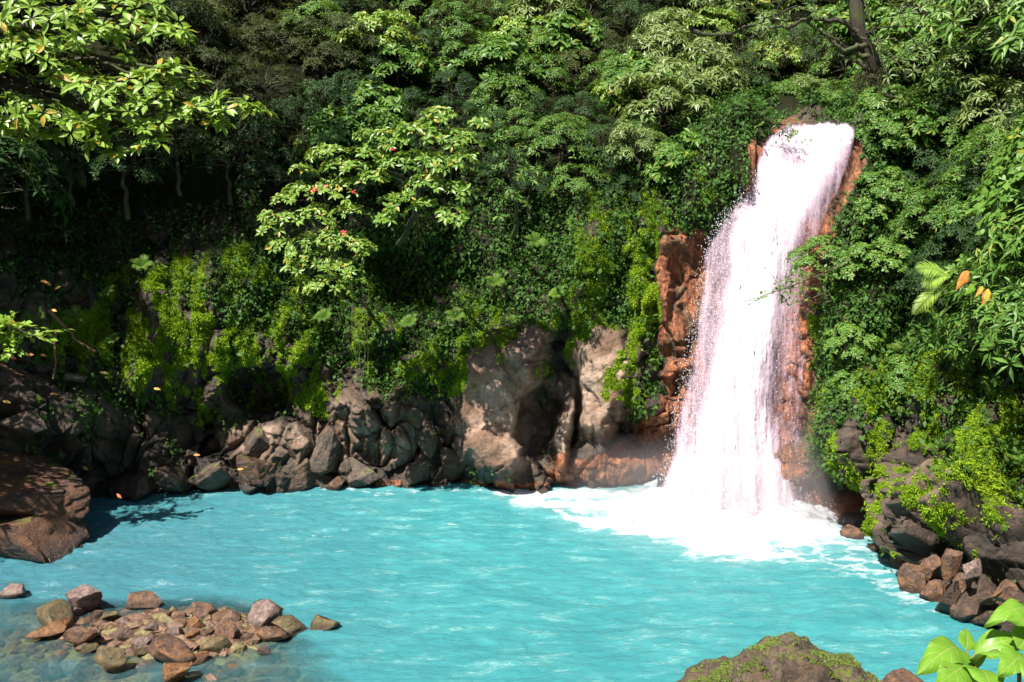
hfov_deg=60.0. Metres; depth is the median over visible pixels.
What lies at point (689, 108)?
shrub
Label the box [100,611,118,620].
stone
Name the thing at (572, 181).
shrub
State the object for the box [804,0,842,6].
shrub
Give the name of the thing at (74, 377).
rock
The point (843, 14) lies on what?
shrub
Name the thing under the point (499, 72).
shrub
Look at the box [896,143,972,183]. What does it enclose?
shrub
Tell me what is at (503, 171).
shrub
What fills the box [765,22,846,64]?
shrub
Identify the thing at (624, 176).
shrub
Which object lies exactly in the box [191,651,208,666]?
stone
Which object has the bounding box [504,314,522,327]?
fern
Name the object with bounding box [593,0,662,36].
shrub
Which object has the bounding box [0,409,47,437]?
rock
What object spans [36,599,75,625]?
stone
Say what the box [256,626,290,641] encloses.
stone
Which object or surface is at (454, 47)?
shrub
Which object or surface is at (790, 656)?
boulder
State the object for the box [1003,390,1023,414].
fern
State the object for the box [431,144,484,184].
shrub
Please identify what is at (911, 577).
rock
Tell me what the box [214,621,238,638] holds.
stone
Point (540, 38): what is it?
shrub
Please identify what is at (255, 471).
rock
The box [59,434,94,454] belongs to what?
rock
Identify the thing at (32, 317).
fern
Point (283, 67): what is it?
shrub
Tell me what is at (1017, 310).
shrub
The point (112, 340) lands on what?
fern
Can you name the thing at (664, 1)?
shrub
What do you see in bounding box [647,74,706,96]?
shrub
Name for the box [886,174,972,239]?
shrub
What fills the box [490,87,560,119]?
shrub
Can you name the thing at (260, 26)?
shrub
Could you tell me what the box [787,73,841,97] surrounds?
shrub
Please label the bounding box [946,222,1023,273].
shrub
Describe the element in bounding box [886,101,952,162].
shrub
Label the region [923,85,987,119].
shrub
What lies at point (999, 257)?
shrub
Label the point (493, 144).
broadleaf tree
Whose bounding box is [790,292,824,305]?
branch
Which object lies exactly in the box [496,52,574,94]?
shrub
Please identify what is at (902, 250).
shrub
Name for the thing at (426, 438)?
rock
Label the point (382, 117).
shrub
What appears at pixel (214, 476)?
rock
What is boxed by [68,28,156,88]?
shrub
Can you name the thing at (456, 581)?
pool
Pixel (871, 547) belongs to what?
rock
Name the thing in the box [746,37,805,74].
shrub
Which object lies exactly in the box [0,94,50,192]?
shrub
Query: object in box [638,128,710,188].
shrub
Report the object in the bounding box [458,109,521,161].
shrub
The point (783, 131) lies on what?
branch
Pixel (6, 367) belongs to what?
fallen branch
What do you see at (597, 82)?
shrub
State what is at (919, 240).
shrub
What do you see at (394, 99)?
shrub
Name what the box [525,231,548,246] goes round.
fern
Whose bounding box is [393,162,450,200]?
shrub
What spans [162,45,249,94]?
shrub
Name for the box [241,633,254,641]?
stone
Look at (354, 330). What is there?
vine
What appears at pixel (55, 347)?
fallen branch
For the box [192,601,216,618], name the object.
stone
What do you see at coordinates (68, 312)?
fern
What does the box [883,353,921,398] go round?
shrub
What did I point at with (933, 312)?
fern
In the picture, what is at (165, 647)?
stone
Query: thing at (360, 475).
rock
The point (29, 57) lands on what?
broadleaf tree
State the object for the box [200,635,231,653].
stone
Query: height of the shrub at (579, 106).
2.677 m
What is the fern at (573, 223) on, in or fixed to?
on the cliff
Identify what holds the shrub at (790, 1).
on the cliff
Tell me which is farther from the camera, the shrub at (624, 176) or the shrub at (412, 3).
the shrub at (412, 3)
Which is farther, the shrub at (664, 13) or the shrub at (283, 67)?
the shrub at (664, 13)
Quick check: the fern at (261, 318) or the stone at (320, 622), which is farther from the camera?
the fern at (261, 318)
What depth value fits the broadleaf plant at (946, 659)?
2.65 m
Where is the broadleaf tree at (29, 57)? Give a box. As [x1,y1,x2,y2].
[0,0,278,164]
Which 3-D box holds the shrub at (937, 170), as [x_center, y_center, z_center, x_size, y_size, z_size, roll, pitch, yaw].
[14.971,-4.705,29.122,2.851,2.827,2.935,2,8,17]
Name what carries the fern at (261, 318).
on the cliff
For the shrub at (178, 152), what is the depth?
33.80 m
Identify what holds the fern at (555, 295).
on the cliff
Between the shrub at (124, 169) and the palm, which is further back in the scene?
the shrub at (124, 169)
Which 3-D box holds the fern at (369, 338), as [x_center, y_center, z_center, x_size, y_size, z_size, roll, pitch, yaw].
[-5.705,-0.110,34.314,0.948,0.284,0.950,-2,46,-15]
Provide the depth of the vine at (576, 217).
34.54 m
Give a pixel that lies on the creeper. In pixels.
(754, 100)
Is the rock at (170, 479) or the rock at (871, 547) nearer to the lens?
the rock at (871, 547)
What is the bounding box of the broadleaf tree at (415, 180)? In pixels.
[318,105,493,246]
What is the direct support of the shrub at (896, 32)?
on the cliff
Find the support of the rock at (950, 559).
on the cliff
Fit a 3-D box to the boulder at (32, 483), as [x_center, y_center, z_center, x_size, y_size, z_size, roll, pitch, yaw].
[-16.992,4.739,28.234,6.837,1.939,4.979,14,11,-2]
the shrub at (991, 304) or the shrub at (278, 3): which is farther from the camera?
the shrub at (278, 3)
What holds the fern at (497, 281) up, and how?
on the cliff
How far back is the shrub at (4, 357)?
26.69 m
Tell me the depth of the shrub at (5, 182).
29.84 m
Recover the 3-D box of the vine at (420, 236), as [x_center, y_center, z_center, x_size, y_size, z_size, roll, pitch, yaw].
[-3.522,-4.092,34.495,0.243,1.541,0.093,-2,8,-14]
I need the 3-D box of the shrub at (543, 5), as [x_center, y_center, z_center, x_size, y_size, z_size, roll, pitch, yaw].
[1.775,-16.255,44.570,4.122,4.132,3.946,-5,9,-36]
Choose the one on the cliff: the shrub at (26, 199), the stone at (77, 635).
the shrub at (26, 199)
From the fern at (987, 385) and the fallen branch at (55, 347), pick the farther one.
the fallen branch at (55, 347)
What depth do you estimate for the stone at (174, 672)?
19.53 m
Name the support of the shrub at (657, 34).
on the cliff
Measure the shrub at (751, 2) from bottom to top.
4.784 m
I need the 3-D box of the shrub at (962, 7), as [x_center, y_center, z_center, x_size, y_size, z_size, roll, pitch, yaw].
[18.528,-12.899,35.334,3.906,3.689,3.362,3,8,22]
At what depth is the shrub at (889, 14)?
39.00 m
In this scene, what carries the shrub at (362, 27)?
on the cliff
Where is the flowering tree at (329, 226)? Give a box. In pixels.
[255,142,394,295]
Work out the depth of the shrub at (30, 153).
29.69 m
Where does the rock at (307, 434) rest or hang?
on the rock at (302, 476)
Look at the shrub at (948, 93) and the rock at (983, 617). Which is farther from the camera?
the shrub at (948, 93)
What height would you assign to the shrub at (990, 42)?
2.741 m
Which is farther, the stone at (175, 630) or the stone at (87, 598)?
the stone at (87, 598)
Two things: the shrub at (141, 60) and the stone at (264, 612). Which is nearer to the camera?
the stone at (264, 612)
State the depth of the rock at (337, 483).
33.86 m
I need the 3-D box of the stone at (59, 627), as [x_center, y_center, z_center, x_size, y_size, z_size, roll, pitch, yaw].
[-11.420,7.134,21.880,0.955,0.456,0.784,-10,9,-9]
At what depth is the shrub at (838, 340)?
28.62 m
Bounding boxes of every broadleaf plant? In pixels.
[916,598,1023,681]
[955,270,991,345]
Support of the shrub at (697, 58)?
on the cliff
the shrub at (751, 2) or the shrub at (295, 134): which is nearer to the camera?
the shrub at (295, 134)
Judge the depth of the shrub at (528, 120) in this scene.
36.89 m
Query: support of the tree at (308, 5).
on the cliff
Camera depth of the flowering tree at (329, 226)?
29.30 m
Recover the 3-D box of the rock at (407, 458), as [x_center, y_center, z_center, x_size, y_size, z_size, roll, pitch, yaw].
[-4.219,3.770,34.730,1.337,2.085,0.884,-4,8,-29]
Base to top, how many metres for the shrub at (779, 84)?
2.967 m
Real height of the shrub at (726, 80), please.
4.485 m
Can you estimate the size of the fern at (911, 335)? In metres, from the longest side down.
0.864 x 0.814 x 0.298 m
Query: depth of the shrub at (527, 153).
35.69 m
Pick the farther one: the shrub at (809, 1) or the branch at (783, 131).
the shrub at (809, 1)
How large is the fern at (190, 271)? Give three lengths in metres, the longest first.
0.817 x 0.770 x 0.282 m
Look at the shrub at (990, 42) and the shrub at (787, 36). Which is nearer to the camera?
the shrub at (990, 42)
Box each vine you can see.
[352,307,359,363]
[363,301,367,374]
[418,216,424,255]
[574,199,579,233]
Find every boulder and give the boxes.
[0,450,90,522]
[0,506,89,562]
[676,631,880,681]
[880,668,924,681]
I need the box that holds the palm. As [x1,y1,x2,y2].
[913,260,950,319]
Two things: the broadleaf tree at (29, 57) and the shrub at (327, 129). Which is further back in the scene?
the shrub at (327, 129)
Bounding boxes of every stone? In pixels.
[0,583,25,598]
[24,617,72,638]
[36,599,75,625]
[63,626,98,645]
[66,584,101,615]
[72,607,85,616]
[80,643,99,653]
[89,611,102,620]
[94,645,126,673]
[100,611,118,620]
[117,616,128,623]
[117,633,128,641]
[126,590,161,609]
[130,635,153,648]
[136,647,148,656]
[140,623,158,630]
[148,633,195,669]
[162,661,191,681]
[167,626,183,635]
[185,630,199,639]
[186,616,205,629]
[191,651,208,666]
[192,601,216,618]
[200,628,214,635]
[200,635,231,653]
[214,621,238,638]
[222,616,240,622]
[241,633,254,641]
[246,598,282,627]
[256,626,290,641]
[257,645,270,654]
[271,614,308,637]
[310,614,339,630]
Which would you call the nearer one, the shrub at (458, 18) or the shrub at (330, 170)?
the shrub at (330, 170)
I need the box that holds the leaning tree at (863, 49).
[687,0,1015,109]
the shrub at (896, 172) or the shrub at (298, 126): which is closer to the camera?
the shrub at (896, 172)
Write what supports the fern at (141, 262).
on the cliff
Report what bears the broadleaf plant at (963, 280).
on the cliff
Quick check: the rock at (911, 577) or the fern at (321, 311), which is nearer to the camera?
the rock at (911, 577)
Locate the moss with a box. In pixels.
[37,117,1023,574]
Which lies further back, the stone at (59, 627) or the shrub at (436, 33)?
the shrub at (436, 33)
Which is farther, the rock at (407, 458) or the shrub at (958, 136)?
the rock at (407, 458)
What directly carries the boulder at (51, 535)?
on the riverbed
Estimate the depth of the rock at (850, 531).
28.57 m
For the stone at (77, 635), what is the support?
on the riverbed
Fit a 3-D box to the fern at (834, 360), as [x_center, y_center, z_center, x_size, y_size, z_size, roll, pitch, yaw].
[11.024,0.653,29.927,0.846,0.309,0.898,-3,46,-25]
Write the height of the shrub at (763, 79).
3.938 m
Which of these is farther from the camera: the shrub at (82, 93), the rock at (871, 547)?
the shrub at (82, 93)
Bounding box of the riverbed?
[0,601,303,681]
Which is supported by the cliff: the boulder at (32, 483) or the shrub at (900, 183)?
the shrub at (900, 183)
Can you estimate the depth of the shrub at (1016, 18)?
31.20 m
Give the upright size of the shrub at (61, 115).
3.863 m
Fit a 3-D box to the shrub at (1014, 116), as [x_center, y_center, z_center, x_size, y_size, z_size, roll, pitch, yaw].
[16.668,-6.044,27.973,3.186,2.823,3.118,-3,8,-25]
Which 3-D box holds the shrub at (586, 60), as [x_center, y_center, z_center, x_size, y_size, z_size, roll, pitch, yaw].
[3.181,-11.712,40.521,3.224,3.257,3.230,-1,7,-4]
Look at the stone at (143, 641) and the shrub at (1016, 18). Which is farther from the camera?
the shrub at (1016, 18)
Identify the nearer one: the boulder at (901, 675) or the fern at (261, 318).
the boulder at (901, 675)
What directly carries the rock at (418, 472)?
in the pool
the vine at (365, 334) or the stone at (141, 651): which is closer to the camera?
the stone at (141, 651)
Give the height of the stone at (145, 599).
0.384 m
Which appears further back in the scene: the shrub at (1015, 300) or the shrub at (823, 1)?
the shrub at (823, 1)
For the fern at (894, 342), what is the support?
on the cliff
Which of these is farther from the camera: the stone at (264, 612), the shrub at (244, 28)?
the shrub at (244, 28)
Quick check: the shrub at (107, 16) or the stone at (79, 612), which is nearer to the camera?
the stone at (79, 612)
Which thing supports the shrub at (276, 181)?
on the cliff
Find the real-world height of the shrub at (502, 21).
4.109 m
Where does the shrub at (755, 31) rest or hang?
on the cliff
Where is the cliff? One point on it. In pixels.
(498, 422)
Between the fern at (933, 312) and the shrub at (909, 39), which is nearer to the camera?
the fern at (933, 312)
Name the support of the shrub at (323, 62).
on the cliff
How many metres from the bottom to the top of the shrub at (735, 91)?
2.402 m
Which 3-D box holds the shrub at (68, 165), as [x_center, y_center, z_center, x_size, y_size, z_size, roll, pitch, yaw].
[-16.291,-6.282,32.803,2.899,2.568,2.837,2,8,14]
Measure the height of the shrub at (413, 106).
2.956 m
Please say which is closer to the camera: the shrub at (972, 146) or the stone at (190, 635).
the stone at (190, 635)
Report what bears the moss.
on the cliff
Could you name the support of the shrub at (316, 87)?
on the cliff
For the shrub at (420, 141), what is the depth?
35.92 m
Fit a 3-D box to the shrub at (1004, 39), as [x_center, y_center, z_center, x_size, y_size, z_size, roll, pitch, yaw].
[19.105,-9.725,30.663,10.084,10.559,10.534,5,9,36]
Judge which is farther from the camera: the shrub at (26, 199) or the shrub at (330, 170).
the shrub at (330, 170)
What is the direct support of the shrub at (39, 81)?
on the cliff
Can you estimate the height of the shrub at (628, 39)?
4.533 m
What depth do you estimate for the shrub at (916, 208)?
28.61 m
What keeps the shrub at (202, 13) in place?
on the cliff
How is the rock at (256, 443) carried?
on the rock at (255, 471)
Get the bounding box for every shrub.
[0,74,38,102]
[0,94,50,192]
[0,121,85,243]
[0,135,86,219]
[0,157,19,187]
[0,311,73,351]
[0,333,27,362]
[1,76,52,103]
[4,83,103,184]
[28,135,112,205]
[32,90,131,186]
[38,75,99,111]
[64,132,176,218]
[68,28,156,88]
[94,0,172,42]
[105,49,211,110]
[106,28,212,67]
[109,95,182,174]
[136,115,221,196]
[147,86,240,129]
[148,0,246,62]
[158,0,233,36]
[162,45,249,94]
[181,133,268,204]
[182,100,291,160]
[194,0,306,23]
[219,0,344,14]
[220,49,307,99]
[229,7,312,55]
[231,147,315,200]
[247,11,337,67]
[249,95,335,141]
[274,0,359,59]
[281,12,387,73]
[281,75,372,124]
[283,34,368,76]
[287,128,369,173]
[290,103,387,177]
[291,0,380,14]
[292,142,365,190]
[319,0,396,39]
[322,69,392,103]
[328,79,415,126]
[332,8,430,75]
[337,101,416,158]
[343,31,423,69]
[344,159,404,200]
[358,40,438,87]
[378,0,464,14]
[382,85,450,145]
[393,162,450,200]
[395,125,459,169]
[399,23,466,64]
[414,68,484,105]
[416,0,494,44]
[418,0,501,25]
[424,93,492,135]
[425,27,515,75]
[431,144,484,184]
[441,33,546,91]
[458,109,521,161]
[464,0,523,24]
[464,74,547,127]
[472,147,530,191]
[477,13,565,58]
[485,105,548,147]
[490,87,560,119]
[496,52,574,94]
[498,0,585,35]
[499,24,560,74]
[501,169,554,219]
[515,4,609,64]
[516,0,588,14]
[516,114,599,159]
[524,111,595,174]
[542,162,616,199]
[545,90,611,122]
[546,0,633,26]
[547,48,609,87]
[553,15,640,67]
[564,121,636,169]
[575,47,657,104]
[590,65,659,104]
[592,170,649,201]
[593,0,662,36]
[594,49,685,110]
[602,122,670,186]
[608,57,721,125]
[616,110,663,146]
[622,5,708,51]
[624,22,708,73]
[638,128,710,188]
[647,0,692,10]
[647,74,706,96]
[668,0,745,22]
[669,50,734,86]
[670,36,750,94]
[679,3,743,40]
[703,0,775,21]
[708,51,779,89]
[720,87,765,101]
[724,12,795,50]
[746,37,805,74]
[750,22,810,58]
[758,79,805,98]
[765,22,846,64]
[767,0,816,12]
[782,0,837,8]
[783,234,856,306]
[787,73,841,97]
[798,1,846,42]
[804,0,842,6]
[805,36,858,78]
[809,0,907,56]
[818,79,852,100]
[820,320,882,362]
[823,369,861,403]
[831,229,918,283]
[844,84,923,122]
[850,12,956,81]
[852,172,924,224]
[853,109,929,148]
[855,165,916,200]
[864,27,964,79]
[865,0,937,37]
[880,261,938,298]
[881,189,969,272]
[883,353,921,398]
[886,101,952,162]
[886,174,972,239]
[886,255,977,322]
[889,76,971,129]
[889,196,936,241]
[890,221,931,279]
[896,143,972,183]
[907,212,1023,271]
[909,0,1023,99]
[916,115,968,150]
[916,220,1023,382]
[920,154,989,208]
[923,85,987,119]
[928,0,1006,21]
[932,248,1022,325]
[937,124,1023,196]
[937,191,1013,240]
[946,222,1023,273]
[950,175,1023,336]
[951,0,1018,28]
[952,74,1023,133]
[957,22,1023,69]
[958,33,1023,102]
[958,123,1020,154]
[960,319,1023,390]
[965,111,1023,234]
[973,182,1023,244]
[978,230,1023,266]
[986,105,1023,156]
[995,273,1023,315]
[999,14,1022,39]
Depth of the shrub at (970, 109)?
29.27 m
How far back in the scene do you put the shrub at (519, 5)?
41.76 m
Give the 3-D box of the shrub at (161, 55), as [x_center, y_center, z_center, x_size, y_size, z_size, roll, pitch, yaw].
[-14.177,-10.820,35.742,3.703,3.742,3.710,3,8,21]
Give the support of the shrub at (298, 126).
on the cliff
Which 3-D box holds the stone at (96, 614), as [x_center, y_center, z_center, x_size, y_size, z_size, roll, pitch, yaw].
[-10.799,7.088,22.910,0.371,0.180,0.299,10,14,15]
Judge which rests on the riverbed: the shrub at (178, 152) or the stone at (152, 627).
the stone at (152, 627)
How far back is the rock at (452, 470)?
34.47 m
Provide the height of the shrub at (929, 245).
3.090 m
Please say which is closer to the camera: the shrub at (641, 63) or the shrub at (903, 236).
the shrub at (903, 236)
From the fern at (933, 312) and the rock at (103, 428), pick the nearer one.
the fern at (933, 312)
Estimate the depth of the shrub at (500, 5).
42.99 m
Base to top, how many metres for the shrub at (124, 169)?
3.382 m
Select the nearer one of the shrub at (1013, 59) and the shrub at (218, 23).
the shrub at (1013, 59)
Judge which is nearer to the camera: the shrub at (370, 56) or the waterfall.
the waterfall
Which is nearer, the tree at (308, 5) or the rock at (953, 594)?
the rock at (953, 594)
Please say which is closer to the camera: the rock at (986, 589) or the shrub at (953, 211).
the rock at (986, 589)
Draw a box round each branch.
[0,363,22,375]
[47,308,95,351]
[52,329,56,378]
[744,254,872,305]
[754,111,805,143]
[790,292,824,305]
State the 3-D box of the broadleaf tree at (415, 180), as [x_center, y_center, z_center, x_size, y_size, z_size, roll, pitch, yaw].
[-3.146,-5.643,31.092,5.455,4.854,6.330,3,8,21]
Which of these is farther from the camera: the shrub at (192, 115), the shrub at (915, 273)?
the shrub at (192, 115)
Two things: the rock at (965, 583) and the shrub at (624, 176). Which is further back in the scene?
the shrub at (624, 176)
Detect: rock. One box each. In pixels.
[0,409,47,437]
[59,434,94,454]
[62,373,85,381]
[86,402,110,439]
[115,472,155,500]
[152,466,192,493]
[186,460,230,491]
[236,455,279,486]
[243,426,269,457]
[286,457,316,492]
[287,426,314,459]
[308,424,341,475]
[325,476,345,490]
[347,457,381,487]
[359,430,380,456]
[391,423,416,464]
[401,461,429,487]
[414,421,437,459]
[439,446,461,483]
[839,524,863,539]
[867,543,880,552]
[897,562,927,593]
[919,552,940,579]
[919,579,942,601]
[934,580,962,614]
[940,548,962,580]
[950,587,986,622]
[953,572,972,592]
[963,559,981,578]
[967,601,1004,625]
[975,573,996,604]
[992,579,1020,602]
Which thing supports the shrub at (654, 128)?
on the cliff
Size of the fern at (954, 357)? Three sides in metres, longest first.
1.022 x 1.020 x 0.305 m
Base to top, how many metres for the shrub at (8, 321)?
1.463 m
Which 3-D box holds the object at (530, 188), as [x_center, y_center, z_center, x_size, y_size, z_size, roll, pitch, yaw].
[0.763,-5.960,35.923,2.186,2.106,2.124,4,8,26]
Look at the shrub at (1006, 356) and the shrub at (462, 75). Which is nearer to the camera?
the shrub at (1006, 356)
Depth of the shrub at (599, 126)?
35.16 m
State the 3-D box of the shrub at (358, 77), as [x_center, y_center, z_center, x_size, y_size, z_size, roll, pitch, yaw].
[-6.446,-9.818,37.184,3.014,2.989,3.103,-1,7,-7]
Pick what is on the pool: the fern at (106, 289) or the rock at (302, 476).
the rock at (302, 476)
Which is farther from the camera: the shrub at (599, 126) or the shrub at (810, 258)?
the shrub at (599, 126)
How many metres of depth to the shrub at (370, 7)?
40.57 m
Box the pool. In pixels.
[0,479,1023,681]
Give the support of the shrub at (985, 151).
on the cliff
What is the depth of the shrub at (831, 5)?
47.24 m
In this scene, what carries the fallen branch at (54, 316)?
on the cliff
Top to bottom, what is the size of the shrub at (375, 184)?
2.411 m
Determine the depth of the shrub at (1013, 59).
30.23 m
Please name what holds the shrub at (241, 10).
on the cliff
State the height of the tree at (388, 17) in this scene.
4.011 m
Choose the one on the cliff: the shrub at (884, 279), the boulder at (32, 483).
the shrub at (884, 279)
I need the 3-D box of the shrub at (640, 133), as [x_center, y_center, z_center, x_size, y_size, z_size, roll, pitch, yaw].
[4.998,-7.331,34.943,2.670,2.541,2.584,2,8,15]
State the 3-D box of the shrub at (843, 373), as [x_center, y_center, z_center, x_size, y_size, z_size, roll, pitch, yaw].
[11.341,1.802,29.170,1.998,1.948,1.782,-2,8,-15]
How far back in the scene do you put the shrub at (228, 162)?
33.93 m
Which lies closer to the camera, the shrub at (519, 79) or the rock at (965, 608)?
the rock at (965, 608)
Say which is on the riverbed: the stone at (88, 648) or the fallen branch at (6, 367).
the stone at (88, 648)
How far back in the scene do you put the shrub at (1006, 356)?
24.12 m
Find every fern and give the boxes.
[20,306,45,321]
[61,304,89,321]
[96,284,116,298]
[103,331,120,343]
[130,254,152,270]
[184,263,196,275]
[249,306,269,320]
[312,307,331,320]
[355,333,375,344]
[399,313,418,327]
[444,306,466,320]
[483,272,505,286]
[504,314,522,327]
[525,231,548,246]
[547,285,565,298]
[566,216,580,228]
[612,203,631,217]
[829,354,842,366]
[880,333,902,350]
[897,406,912,415]
[907,328,916,342]
[926,304,949,320]
[927,437,942,450]
[943,348,975,368]
[978,372,1008,398]
[995,434,1023,464]
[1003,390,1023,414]
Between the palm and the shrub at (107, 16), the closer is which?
the palm
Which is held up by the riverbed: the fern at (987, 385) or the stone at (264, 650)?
the stone at (264, 650)
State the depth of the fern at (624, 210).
34.88 m
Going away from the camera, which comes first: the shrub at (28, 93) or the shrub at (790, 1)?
the shrub at (28, 93)
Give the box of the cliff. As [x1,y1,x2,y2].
[0,0,1023,631]
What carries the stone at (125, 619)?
on the riverbed
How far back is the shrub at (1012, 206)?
25.61 m
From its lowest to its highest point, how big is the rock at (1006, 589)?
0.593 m
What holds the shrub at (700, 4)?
on the cliff
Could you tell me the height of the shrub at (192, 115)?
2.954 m
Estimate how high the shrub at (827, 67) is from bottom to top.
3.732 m
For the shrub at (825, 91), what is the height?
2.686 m
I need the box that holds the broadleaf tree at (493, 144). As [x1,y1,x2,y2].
[471,125,550,239]
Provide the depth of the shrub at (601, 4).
44.19 m
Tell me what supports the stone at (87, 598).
on the riverbed
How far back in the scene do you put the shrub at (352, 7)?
41.36 m
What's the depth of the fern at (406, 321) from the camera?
34.57 m
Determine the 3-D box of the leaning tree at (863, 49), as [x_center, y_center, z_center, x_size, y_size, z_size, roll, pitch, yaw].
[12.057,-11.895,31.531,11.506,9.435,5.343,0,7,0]
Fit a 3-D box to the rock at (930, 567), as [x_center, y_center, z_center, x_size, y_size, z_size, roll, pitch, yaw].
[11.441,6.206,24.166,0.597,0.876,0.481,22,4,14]
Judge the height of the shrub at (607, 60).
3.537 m
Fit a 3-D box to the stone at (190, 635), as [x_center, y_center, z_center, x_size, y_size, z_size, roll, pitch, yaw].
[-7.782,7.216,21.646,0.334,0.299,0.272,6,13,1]
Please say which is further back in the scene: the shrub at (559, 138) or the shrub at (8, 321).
the shrub at (559, 138)
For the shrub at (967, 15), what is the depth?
34.24 m
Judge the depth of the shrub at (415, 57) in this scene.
37.97 m
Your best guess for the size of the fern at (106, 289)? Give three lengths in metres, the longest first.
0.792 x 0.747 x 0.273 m
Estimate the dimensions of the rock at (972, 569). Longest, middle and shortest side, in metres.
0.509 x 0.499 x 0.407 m
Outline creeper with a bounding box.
[0,0,1023,604]
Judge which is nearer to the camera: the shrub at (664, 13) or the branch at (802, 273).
the branch at (802, 273)
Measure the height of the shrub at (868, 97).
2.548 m
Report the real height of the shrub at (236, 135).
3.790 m
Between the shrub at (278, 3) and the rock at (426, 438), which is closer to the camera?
the rock at (426, 438)
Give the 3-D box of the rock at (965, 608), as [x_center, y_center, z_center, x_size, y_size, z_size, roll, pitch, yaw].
[11.719,6.855,22.589,0.728,1.012,0.859,-7,10,-42]
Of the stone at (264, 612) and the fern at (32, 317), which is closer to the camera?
the stone at (264, 612)
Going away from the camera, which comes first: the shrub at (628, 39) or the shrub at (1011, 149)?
the shrub at (1011, 149)
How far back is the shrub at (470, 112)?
37.20 m
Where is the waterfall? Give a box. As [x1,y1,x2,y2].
[519,122,862,539]
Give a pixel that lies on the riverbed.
(27, 673)
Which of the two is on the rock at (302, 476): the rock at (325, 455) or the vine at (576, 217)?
the rock at (325, 455)
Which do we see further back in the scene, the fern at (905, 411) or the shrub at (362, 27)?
the shrub at (362, 27)
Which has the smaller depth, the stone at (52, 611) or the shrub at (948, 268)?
the stone at (52, 611)
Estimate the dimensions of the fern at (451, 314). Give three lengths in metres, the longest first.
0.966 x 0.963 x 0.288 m
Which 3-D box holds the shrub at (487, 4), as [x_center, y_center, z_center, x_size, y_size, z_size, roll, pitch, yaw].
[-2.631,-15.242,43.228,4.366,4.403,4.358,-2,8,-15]
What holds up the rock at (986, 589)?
on the rock at (965, 608)
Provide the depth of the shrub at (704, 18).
45.49 m
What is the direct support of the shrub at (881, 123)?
on the cliff
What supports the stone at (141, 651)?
on the riverbed
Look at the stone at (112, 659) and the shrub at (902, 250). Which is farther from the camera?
the shrub at (902, 250)
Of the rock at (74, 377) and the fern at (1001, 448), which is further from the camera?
the rock at (74, 377)
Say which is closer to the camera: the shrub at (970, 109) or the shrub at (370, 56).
the shrub at (970, 109)
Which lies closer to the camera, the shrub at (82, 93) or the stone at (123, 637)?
the stone at (123, 637)
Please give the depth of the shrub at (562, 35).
40.68 m
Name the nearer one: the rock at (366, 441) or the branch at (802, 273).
the branch at (802, 273)
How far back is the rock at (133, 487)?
32.83 m
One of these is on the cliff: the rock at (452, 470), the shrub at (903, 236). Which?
the shrub at (903, 236)
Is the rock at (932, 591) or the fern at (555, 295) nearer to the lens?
the rock at (932, 591)
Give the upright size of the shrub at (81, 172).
3.511 m
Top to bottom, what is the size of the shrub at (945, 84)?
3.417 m

